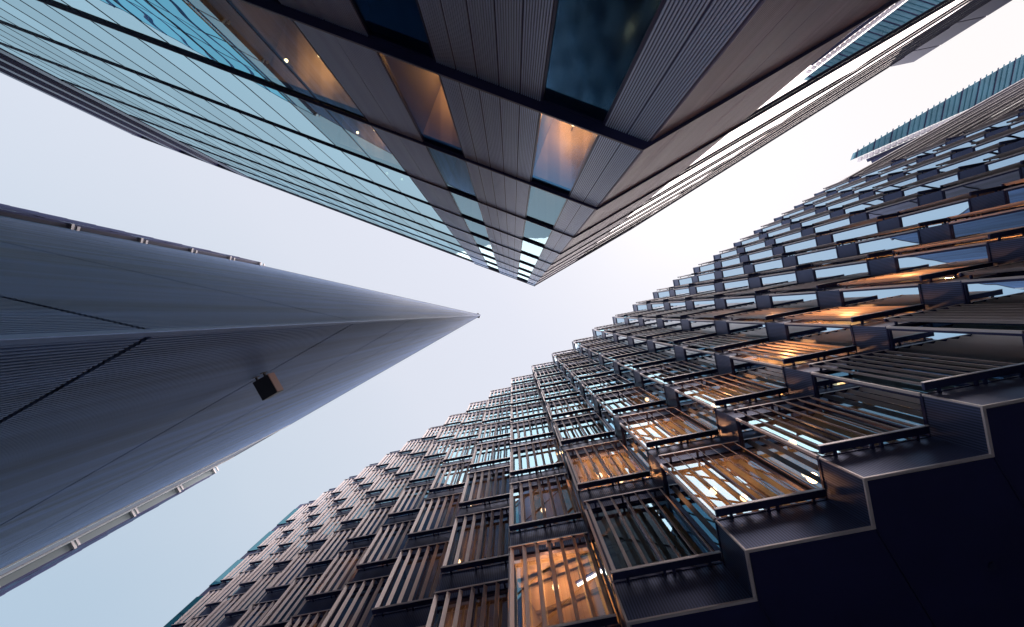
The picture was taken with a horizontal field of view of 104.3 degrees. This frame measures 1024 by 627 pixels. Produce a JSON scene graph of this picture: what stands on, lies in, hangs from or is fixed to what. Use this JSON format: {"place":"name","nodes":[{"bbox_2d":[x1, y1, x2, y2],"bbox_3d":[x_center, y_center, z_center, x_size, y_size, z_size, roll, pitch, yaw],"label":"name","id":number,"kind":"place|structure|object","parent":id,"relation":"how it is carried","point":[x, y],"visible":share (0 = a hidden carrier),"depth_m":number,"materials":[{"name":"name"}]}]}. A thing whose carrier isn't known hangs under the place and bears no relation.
{"place":"outdoors","nodes":[
{"label":"outdoors","id":0,"kind":"place"},
{"bbox_2d":[0,203,480,596],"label":"wedge building","id":1,"kind":"structure","parent":0,"point":[132,365],"depth_m":6.45,"materials":[{"name":"grey metal"}]},
{"bbox_2d":[252,372,282,400],"bbox_3d":[-4.197,1.221,6.826,0.297,0.232,0.420,-30,-90,0],"label":"flood lamp","id":2,"kind":"object","parent":1,"relation":"attached to","point":[268,386],"visible":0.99,"depth_m":6.74,"materials":[{"name":"black metal"}]},
{"bbox_2d":[0,0,1011,285],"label":"office building","id":3,"kind":"structure","parent":0,"point":[532,142],"depth_m":9.92,"materials":[{"name":"grey metal"}]},
{"bbox_2d":[350,0,435,60],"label":"window","id":4,"kind":"structure","parent":3,"relation":"in","point":[355,3],"depth_m":6.33,"materials":[{"name":"black metal"}]},
{"bbox_2d":[377,52,464,156],"bbox_3d":[-1.736,-4.266,8.330,1.137,3.868,0.088,21,-90,0],"label":"window","id":5,"kind":"structure","parent":3,"relation":"in","point":[382,57],"depth_m":8.48,"materials":[{"name":"black metal"}]},
{"bbox_2d":[426,147,477,199],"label":"window","id":6,"kind":"structure","parent":3,"relation":"in","point":[454,172],"depth_m":12.06,"materials":[{"name":"blue glass"}]},
{"bbox_2d":[450,192,484,224],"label":"window","id":7,"kind":"structure","parent":3,"relation":"in","point":[470,209],"depth_m":16.10,"materials":[{"name":"blue glass"}]},
{"bbox_2d":[522,220,552,246],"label":"window","id":8,"kind":"structure","parent":3,"relation":"in","point":[534,233],"depth_m":16.10,"materials":[{"name":"blue glass"}]},
{"bbox_2d":[525,186,566,228],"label":"window","id":9,"kind":"structure","parent":3,"relation":"in","point":[545,208],"depth_m":12.06,"materials":[{"name":"blue glass"}]},
{"bbox_2d":[530,113,598,195],"bbox_3d":[0.986,-3.245,8.330,1.077,3.868,0.088,21,-90,0],"label":"window","id":10,"kind":"structure","parent":3,"relation":"in","point":[540,115],"depth_m":8.97,"materials":[{"name":"black metal"}]},
{"bbox_2d":[541,0,664,123],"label":"window","id":11,"kind":"structure","parent":3,"relation":"in","point":[545,99],"depth_m":5.47,"materials":[{"name":"blue glass"}]},
{"bbox_2d":[0,0,1023,626],"label":"sky","id":12,"kind":"structure","parent":0,"point":[57,158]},
{"bbox_2d":[164,108,1023,626],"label":"sawtooth building","id":13,"kind":"structure","parent":0,"point":[808,412],"depth_m":11.11,"materials":[{"name":"brown metal"}]},
{"bbox_2d":[171,588,222,626],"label":"finned window","id":14,"kind":"structure","parent":13,"relation":"in","point":[201,607],"depth_m":23.76,"materials":[{"name":"brown metal"}]},
{"bbox_2d":[197,593,244,626],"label":"finned window","id":15,"kind":"structure","parent":13,"relation":"in","point":[219,616],"depth_m":20.42,"materials":[{"name":"brown metal"}]},
{"bbox_2d":[205,569,254,607],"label":"finned window","id":16,"kind":"structure","parent":13,"relation":"in","point":[232,589],"depth_m":23.79,"materials":[{"name":"brown metal"}]},
{"bbox_2d":[225,571,281,617],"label":"finned window","id":17,"kind":"structure","parent":13,"relation":"in","point":[259,592],"depth_m":19.98,"materials":[{"name":"brown metal"}]},
{"bbox_2d":[233,599,277,626],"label":"finned window","id":18,"kind":"structure","parent":13,"relation":"in","point":[255,617],"depth_m":17.19,"materials":[{"name":"brown metal"}]},
{"bbox_2d":[239,551,284,586],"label":"finned window","id":19,"kind":"structure","parent":13,"relation":"in","point":[268,566],"depth_m":23.79,"materials":[{"name":"brown metal"}]},
{"bbox_2d":[256,573,322,626],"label":"finned window","id":20,"kind":"structure","parent":13,"relation":"in","point":[293,603],"depth_m":16.25,"materials":[{"name":"brown metal"}]},
{"bbox_2d":[265,549,318,592],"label":"finned window","id":21,"kind":"structure","parent":13,"relation":"in","point":[299,567],"depth_m":20.00,"materials":[{"name":"brown metal"}]},
{"bbox_2d":[273,532,316,566],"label":"finned window","id":22,"kind":"structure","parent":13,"relation":"in","point":[301,545],"depth_m":23.85,"materials":[{"name":"brown metal"}]},
{"bbox_2d":[285,609,330,626],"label":"finned window","id":23,"kind":"structure","parent":13,"relation":"in","point":[316,622],"depth_m":13.84,"materials":[{"name":"brown metal"}]},
{"bbox_2d":[307,514,347,545],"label":"finned window","id":24,"kind":"structure","parent":13,"relation":"in","point":[334,525],"depth_m":23.87,"materials":[{"name":"brown metal"}]},
{"bbox_2d":[306,527,356,567],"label":"finned window","id":25,"kind":"structure","parent":13,"relation":"in","point":[338,543],"depth_m":20.04,"materials":[{"name":"brown metal"}]},
{"bbox_2d":[305,546,368,601],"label":"finned window","id":26,"kind":"structure","parent":13,"relation":"in","point":[344,570],"depth_m":16.23,"materials":[{"name":"brown metal"}]},
{"bbox_2d":[178,394,511,626],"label":"distant side windows","id":27,"kind":"structure","parent":13,"relation":"in","point":[511,394],"depth_m":21.04,"materials":[{"name":"black glass"}]},
{"bbox_2d":[320,575,388,626],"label":"finned window","id":28,"kind":"structure","parent":13,"relation":"in","point":[354,609],"depth_m":12.98,"materials":[{"name":"brown metal"}]},
{"bbox_2d":[341,495,379,524],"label":"finned window","id":29,"kind":"structure","parent":13,"relation":"in","point":[363,508],"depth_m":23.90,"materials":[{"name":"brown metal"}]},
{"bbox_2d":[347,505,393,542],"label":"finned window","id":30,"kind":"structure","parent":13,"relation":"in","point":[371,526],"depth_m":20.10,"materials":[{"name":"brown metal"}]},
{"bbox_2d":[356,519,415,570],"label":"finned window","id":31,"kind":"structure","parent":13,"relation":"in","point":[386,550],"depth_m":16.23,"materials":[{"name":"brown metal"}]},
{"bbox_2d":[375,476,411,504],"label":"finned window","id":32,"kind":"structure","parent":13,"relation":"in","point":[393,493],"depth_m":23.92,"materials":[{"name":"brown metal"}]},
{"bbox_2d":[388,483,431,517],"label":"finned window","id":33,"kind":"structure","parent":13,"relation":"in","point":[411,502],"depth_m":20.08,"materials":[{"name":"brown metal"}]},
{"bbox_2d":[372,541,448,615],"bbox_3d":[-2.883,8.268,12.579,2.079,2.869,0.340,-11,-90,0],"label":"finned window","id":34,"kind":"structure","parent":13,"relation":"in","point":[414,582],"depth_m":12.40,"materials":[{"name":"brown metal"}]},
{"bbox_2d":[409,458,443,483],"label":"finned window","id":35,"kind":"structure","parent":13,"relation":"in","point":[429,472],"depth_m":23.96,"materials":[{"name":"brown metal"}]},
{"bbox_2d":[407,492,462,538],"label":"finned window","id":36,"kind":"structure","parent":13,"relation":"in","point":[436,518],"depth_m":16.29,"materials":[{"name":"brown metal"}]},
{"bbox_2d":[423,439,452,458],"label":"finned window","id":37,"kind":"structure","parent":13,"relation":"in","point":[439,450],"depth_m":27.78,"materials":[{"name":"glass"}]},
{"bbox_2d":[428,461,470,493],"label":"finned window","id":38,"kind":"structure","parent":13,"relation":"in","point":[450,479],"depth_m":20.13,"materials":[{"name":"brown metal"}]},
{"bbox_2d":[443,439,476,462],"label":"finned window","id":39,"kind":"structure","parent":13,"relation":"in","point":[463,452],"depth_m":23.93,"materials":[{"name":"glass"}]},
{"bbox_2d":[426,578,508,626],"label":"finned window","id":40,"kind":"structure","parent":13,"relation":"in","point":[486,609],"depth_m":9.67,"materials":[{"name":"brown metal"}]},
{"bbox_2d":[453,422,481,441],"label":"finned window","id":41,"kind":"structure","parent":13,"relation":"in","point":[468,433],"depth_m":27.78,"materials":[{"name":"glass"}]},
{"bbox_2d":[440,506,509,574],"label":"finned window","id":42,"kind":"structure","parent":13,"relation":"in","point":[475,543],"depth_m":12.43,"materials":[{"name":"brown metal"}]},
{"bbox_2d":[458,465,510,507],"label":"finned window","id":43,"kind":"structure","parent":13,"relation":"in","point":[489,488],"depth_m":16.32,"materials":[{"name":"brown metal"}]},
{"bbox_2d":[469,439,510,468],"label":"finned window","id":44,"kind":"structure","parent":13,"relation":"in","point":[493,455],"depth_m":20.16,"materials":[{"name":"glass"}]},
{"bbox_2d":[476,420,510,442],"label":"finned window","id":45,"kind":"structure","parent":13,"relation":"in","point":[502,431],"depth_m":24.03,"materials":[{"name":"glass"}]},
{"bbox_2d":[482,406,510,423],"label":"finned window","id":46,"kind":"structure","parent":13,"relation":"in","point":[502,415],"depth_m":27.86,"materials":[{"name":"glass"}]},
{"bbox_2d":[511,390,541,405],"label":"finned window","id":47,"kind":"structure","parent":13,"relation":"in","point":[526,399],"depth_m":27.87,"materials":[{"name":"blue metal"}]},
{"bbox_2d":[510,401,546,421],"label":"finned window","id":48,"kind":"structure","parent":13,"relation":"in","point":[537,411],"depth_m":24.06,"materials":[{"name":"glass"}]},
{"bbox_2d":[510,417,553,443],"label":"finned window","id":49,"kind":"structure","parent":13,"relation":"in","point":[530,432],"depth_m":20.21,"materials":[{"name":"glass"}]},
{"bbox_2d":[510,439,564,476],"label":"finned window","id":50,"kind":"structure","parent":13,"relation":"in","point":[534,460],"depth_m":16.34,"materials":[{"name":"glass"}]},
{"bbox_2d":[509,473,581,532],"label":"finned window","id":51,"kind":"structure","parent":13,"relation":"in","point":[549,504],"depth_m":12.46,"materials":[{"name":"glass"}]},
{"bbox_2d":[541,383,579,401],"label":"finned window","id":52,"kind":"structure","parent":13,"relation":"in","point":[570,391],"depth_m":24.16,"materials":[{"name":"blue metal"}]},
{"bbox_2d":[509,532,617,626],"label":"finned window","id":53,"kind":"structure","parent":13,"relation":"in","point":[563,586],"depth_m":8.67,"materials":[{"name":"orange glass"}]},
{"bbox_2d":[546,395,593,418],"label":"finned window","id":54,"kind":"structure","parent":13,"relation":"in","point":[572,408],"depth_m":20.28,"materials":[{"name":"glass"}]},
{"bbox_2d":[553,413,614,445],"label":"finned window","id":55,"kind":"structure","parent":13,"relation":"in","point":[594,429],"depth_m":16.41,"materials":[{"name":"glass"}]},
{"bbox_2d":[571,365,613,380],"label":"finned window","id":56,"kind":"structure","parent":13,"relation":"in","point":[599,372],"depth_m":24.32,"materials":[{"name":"blue metal"}]},
{"bbox_2d":[584,510,618,618],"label":"side window","id":57,"kind":"structure","parent":13,"relation":"in","point":[601,559],"depth_m":8.66,"materials":[{"name":"brown metal"}]},
{"bbox_2d":[564,439,649,490],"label":"finned window","id":58,"kind":"structure","parent":13,"relation":"in","point":[606,467],"depth_m":12.50,"materials":[{"name":"glass"}]},
{"bbox_2d":[581,373,634,393],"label":"finned window","id":59,"kind":"structure","parent":13,"relation":"in","point":[612,385],"depth_m":20.37,"materials":[{"name":"brown metal"}]},
{"bbox_2d":[229,108,1023,626],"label":"distant finned windows","id":60,"kind":"structure","parent":13,"relation":"in","point":[674,314],"depth_m":22.55,"materials":[{"name":"brown metal"}]},
{"bbox_2d":[596,386,665,414],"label":"finned window","id":61,"kind":"structure","parent":13,"relation":"in","point":[638,401],"depth_m":16.49,"materials":[{"name":"brown metal"}]},
{"bbox_2d":[620,423,650,475],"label":"side window","id":62,"kind":"structure","parent":13,"relation":"in","point":[636,448],"depth_m":12.53,"materials":[{"name":"clear glass"}]},
{"bbox_2d":[617,352,675,369],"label":"finned window","id":63,"kind":"structure","parent":13,"relation":"in","point":[635,364],"depth_m":20.10,"materials":[{"name":"brown metal"}]},
{"bbox_2d":[584,486,721,582],"bbox_3d":[2.883,4.758,8.780,2.079,2.869,0.340,-11,-90,0],"label":"finned window","id":64,"kind":"structure","parent":13,"relation":"in","point":[639,538],"depth_m":8.56,"materials":[{"name":"grey metal"}]},
{"bbox_2d":[640,373,666,404],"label":"side window","id":65,"kind":"structure","parent":13,"relation":"in","point":[656,388],"depth_m":16.38,"materials":[{"name":"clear glass"}]},
{"bbox_2d":[619,406,718,449],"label":"finned window","id":66,"kind":"structure","parent":13,"relation":"in","point":[672,429],"depth_m":12.57,"materials":[{"name":"glass"}]},
{"bbox_2d":[639,360,716,383],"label":"finned window","id":67,"kind":"structure","parent":13,"relation":"in","point":[684,372],"depth_m":16.38,"materials":[{"name":"brown metal"}]},
{"bbox_2d":[652,330,716,346],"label":"finned window","id":68,"kind":"structure","parent":13,"relation":"in","point":[674,340],"depth_m":19.90,"materials":[{"name":"brown metal"}]},
{"bbox_2d":[660,464,719,550],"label":"side window","id":69,"kind":"structure","parent":13,"relation":"in","point":[695,512],"depth_m":8.60,"materials":[{"name":"blue glass"}]},
{"bbox_2d":[675,389,718,434],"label":"side window","id":70,"kind":"structure","parent":13,"relation":"in","point":[693,407],"depth_m":12.49,"materials":[{"name":"clear glass"}]},
{"bbox_2d":[683,347,717,373],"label":"side window","id":71,"kind":"structure","parent":13,"relation":"in","point":[706,360],"depth_m":16.35,"materials":[{"name":"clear glass"}]},
{"bbox_2d":[688,319,715,333],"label":"side window","id":72,"kind":"structure","parent":13,"relation":"in","point":[706,326],"depth_m":20.14,"materials":[{"name":"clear glass"}]},
{"bbox_2d":[688,308,756,322],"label":"finned window","id":73,"kind":"structure","parent":13,"relation":"in","point":[718,314],"depth_m":19.96,"materials":[{"name":"brown metal"}]},
{"bbox_2d":[682,334,768,354],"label":"finned window","id":74,"kind":"structure","parent":13,"relation":"in","point":[718,346],"depth_m":16.07,"materials":[{"name":"brown metal"}]},
{"bbox_2d":[674,373,787,407],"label":"finned window","id":75,"kind":"structure","parent":13,"relation":"in","point":[731,392],"depth_m":12.49,"materials":[{"name":"brown metal"}]},
{"bbox_2d":[724,295,756,308],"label":"side window","id":76,"kind":"structure","parent":13,"relation":"in","point":[735,302],"depth_m":20.12,"materials":[{"name":"blue glass"}]},
{"bbox_2d":[658,440,825,519],"bbox_3d":[4.805,3.588,8.780,2.079,2.869,0.340,-11,-90,0],"label":"finned window","id":77,"kind":"structure","parent":13,"relation":"in","point":[732,483],"depth_m":8.60,"materials":[{"name":"brown metal"}]},
{"bbox_2d":[726,321,768,342],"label":"side window","id":78,"kind":"structure","parent":13,"relation":"in","point":[749,328],"depth_m":16.29,"materials":[{"name":"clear glass"}]},
{"bbox_2d":[729,356,786,393],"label":"side window","id":79,"kind":"structure","parent":13,"relation":"in","point":[768,375],"depth_m":12.48,"materials":[{"name":"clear glass"}]},
{"bbox_2d":[725,306,819,324],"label":"finned window","id":80,"kind":"structure","parent":13,"relation":"in","point":[768,314],"depth_m":16.07,"materials":[{"name":"brown metal"}]},
{"bbox_2d":[759,271,796,286],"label":"side window","id":81,"kind":"structure","parent":13,"relation":"in","point":[790,278],"depth_m":20.12,"materials":[{"name":"glass"}]},
{"bbox_2d":[735,418,824,497],"bbox_3d":[5.826,3.055,8.800,0.196,2.702,0.814,-6,-90,0],"label":"side window","id":82,"kind":"structure","parent":13,"relation":"in","point":[789,457],"depth_m":8.57,"materials":[{"name":"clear glass"}]},
{"bbox_2d":[728,339,855,369],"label":"finned window","id":83,"kind":"structure","parent":13,"relation":"in","point":[788,355],"depth_m":12.25,"materials":[{"name":"glass"}]},
{"bbox_2d":[769,291,817,307],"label":"side window","id":84,"kind":"structure","parent":13,"relation":"in","point":[797,300],"depth_m":16.27,"materials":[{"name":"glass"}]},
{"bbox_2d":[795,246,838,268],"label":"side window","id":85,"kind":"structure","parent":13,"relation":"in","point":[829,254],"depth_m":20.08,"materials":[{"name":"blue glass"}]},
{"bbox_2d":[768,275,870,296],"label":"finned window","id":86,"kind":"structure","parent":13,"relation":"in","point":[819,285],"depth_m":16.15,"materials":[{"name":"brown metal"}]},
{"bbox_2d":[784,322,854,352],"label":"side window","id":87,"kind":"structure","parent":13,"relation":"in","point":[839,336],"depth_m":12.44,"materials":[{"name":"glass"}]},
{"bbox_2d":[734,395,929,456],"bbox_3d":[6.727,2.418,8.780,2.079,2.869,0.340,-11,-90,0],"label":"finned window","id":88,"kind":"structure","parent":13,"relation":"in","point":[820,430],"depth_m":8.54,"materials":[{"name":"brown metal"}]},
{"bbox_2d":[812,260,868,281],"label":"side window","id":89,"kind":"structure","parent":13,"relation":"in","point":[859,270],"depth_m":16.28,"materials":[{"name":"glass"}]},
{"bbox_2d":[783,304,924,328],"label":"finned window","id":90,"kind":"structure","parent":13,"relation":"in","point":[862,314],"depth_m":12.22,"materials":[{"name":"brown metal"}]},
{"bbox_2d":[830,221,877,246],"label":"side window","id":91,"kind":"structure","parent":13,"relation":"in","point":[871,229],"depth_m":20.13,"materials":[{"name":"glass"}]},
{"bbox_2d":[811,372,927,435],"bbox_3d":[7.748,1.885,8.800,0.196,2.702,0.814,-6,-90,0],"label":"side window","id":92,"kind":"structure","parent":13,"relation":"in","point":[903,408],"depth_m":8.56,"materials":[{"name":"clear glass"}]},
{"bbox_2d":[839,283,922,311],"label":"side window","id":93,"kind":"structure","parent":13,"relation":"in","point":[906,296],"depth_m":12.41,"materials":[{"name":"blue glass"}]},
{"bbox_2d":[855,229,919,259],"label":"side window","id":94,"kind":"structure","parent":13,"relation":"in","point":[912,239],"depth_m":16.30,"materials":[{"name":"blue glass"}]},
{"bbox_2d":[866,197,917,218],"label":"side window","id":95,"kind":"structure","parent":13,"relation":"in","point":[914,203],"depth_m":20.08,"materials":[{"name":"blue glass"}]},
{"bbox_2d":[838,262,992,291],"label":"finned window","id":96,"kind":"structure","parent":13,"relation":"in","point":[923,276],"depth_m":12.19,"materials":[{"name":"brown metal"}]},
{"bbox_2d":[809,349,1023,397],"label":"finned window","id":97,"kind":"structure","parent":13,"relation":"in","point":[922,377],"depth_m":8.44,"materials":[{"name":"brown metal"}]},
{"bbox_2d":[901,172,958,196],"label":"side window","id":98,"kind":"structure","parent":13,"relation":"in","point":[936,184],"depth_m":20.07,"materials":[{"name":"blue glass"}]},
{"bbox_2d":[898,198,971,231],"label":"side window","id":99,"kind":"structure","parent":13,"relation":"in","point":[962,208],"depth_m":16.29,"materials":[{"name":"blue glass"}]},
{"bbox_2d":[894,242,989,272],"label":"side window","id":100,"kind":"structure","parent":13,"relation":"in","point":[979,255],"depth_m":12.41,"materials":[{"name":"blue glass"}]},
{"bbox_2d":[883,303,1023,335],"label":"finned window","id":101,"kind":"structure","parent":13,"relation":"in","point":[1010,316],"depth_m":9.01,"materials":[{"name":"brown metal"}]},
{"bbox_2d":[886,326,1023,366],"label":"side window","id":102,"kind":"structure","parent":13,"relation":"in","point":[1010,349],"depth_m":8.55,"materials":[{"name":"clear glass"}]},
{"bbox_2d":[937,147,999,173],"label":"side window","id":103,"kind":"structure","parent":13,"relation":"in","point":[979,159],"depth_m":20.00,"materials":[{"name":"glass"}]},
{"bbox_2d":[942,167,1020,198],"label":"side window","id":104,"kind":"structure","parent":13,"relation":"in","point":[996,181],"depth_m":16.22,"materials":[{"name":"glass"}]},
{"bbox_2d":[949,207,1023,244],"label":"side window","id":105,"kind":"structure","parent":13,"relation":"in","point":[1014,220],"depth_m":12.89,"materials":[{"name":"glass"}]},
{"bbox_2d":[959,260,1023,283],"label":"finned window","id":106,"kind":"structure","parent":13,"relation":"in","point":[1018,266],"depth_m":9.85,"materials":[{"name":"brown metal"}]},
{"bbox_2d":[961,275,1023,303],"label":"side window","id":107,"kind":"structure","parent":13,"relation":"in","point":[998,292],"depth_m":9.53,"materials":[{"name":"glass"}]},
{"bbox_2d":[972,128,1023,150],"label":"side window","id":108,"kind":"structure","parent":13,"relation":"in","point":[1021,134],"depth_m":20.30,"materials":[{"name":"glass"}]},
{"bbox_2d":[985,151,1023,170],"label":"side window","id":109,"kind":"structure","parent":13,"relation":"in","point":[1016,159],"depth_m":17.07,"materials":[{"name":"glass"}]},
{"bbox_2d":[1004,184,1023,209],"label":"side window","id":110,"kind":"structure","parent":13,"relation":"in","point":[1017,195],"depth_m":13.72,"materials":[{"name":"blue glass"}]},
{"bbox_2d":[827,78,1023,188],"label":"louvred building","id":111,"kind":"structure","parent":0,"point":[1007,100],"depth_m":32.80,"materials":[{"name":"white metal"}]},
{"label":"ground","id":112,"kind":"structure","parent":0,"visible":0},
{"bbox_2d":[851,54,1023,162],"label":"canopy tower","id":113,"kind":"structure","parent":112,"relation":"on","point":[1010,73],"depth_m":62.00,"materials":[{"name":"glass"}]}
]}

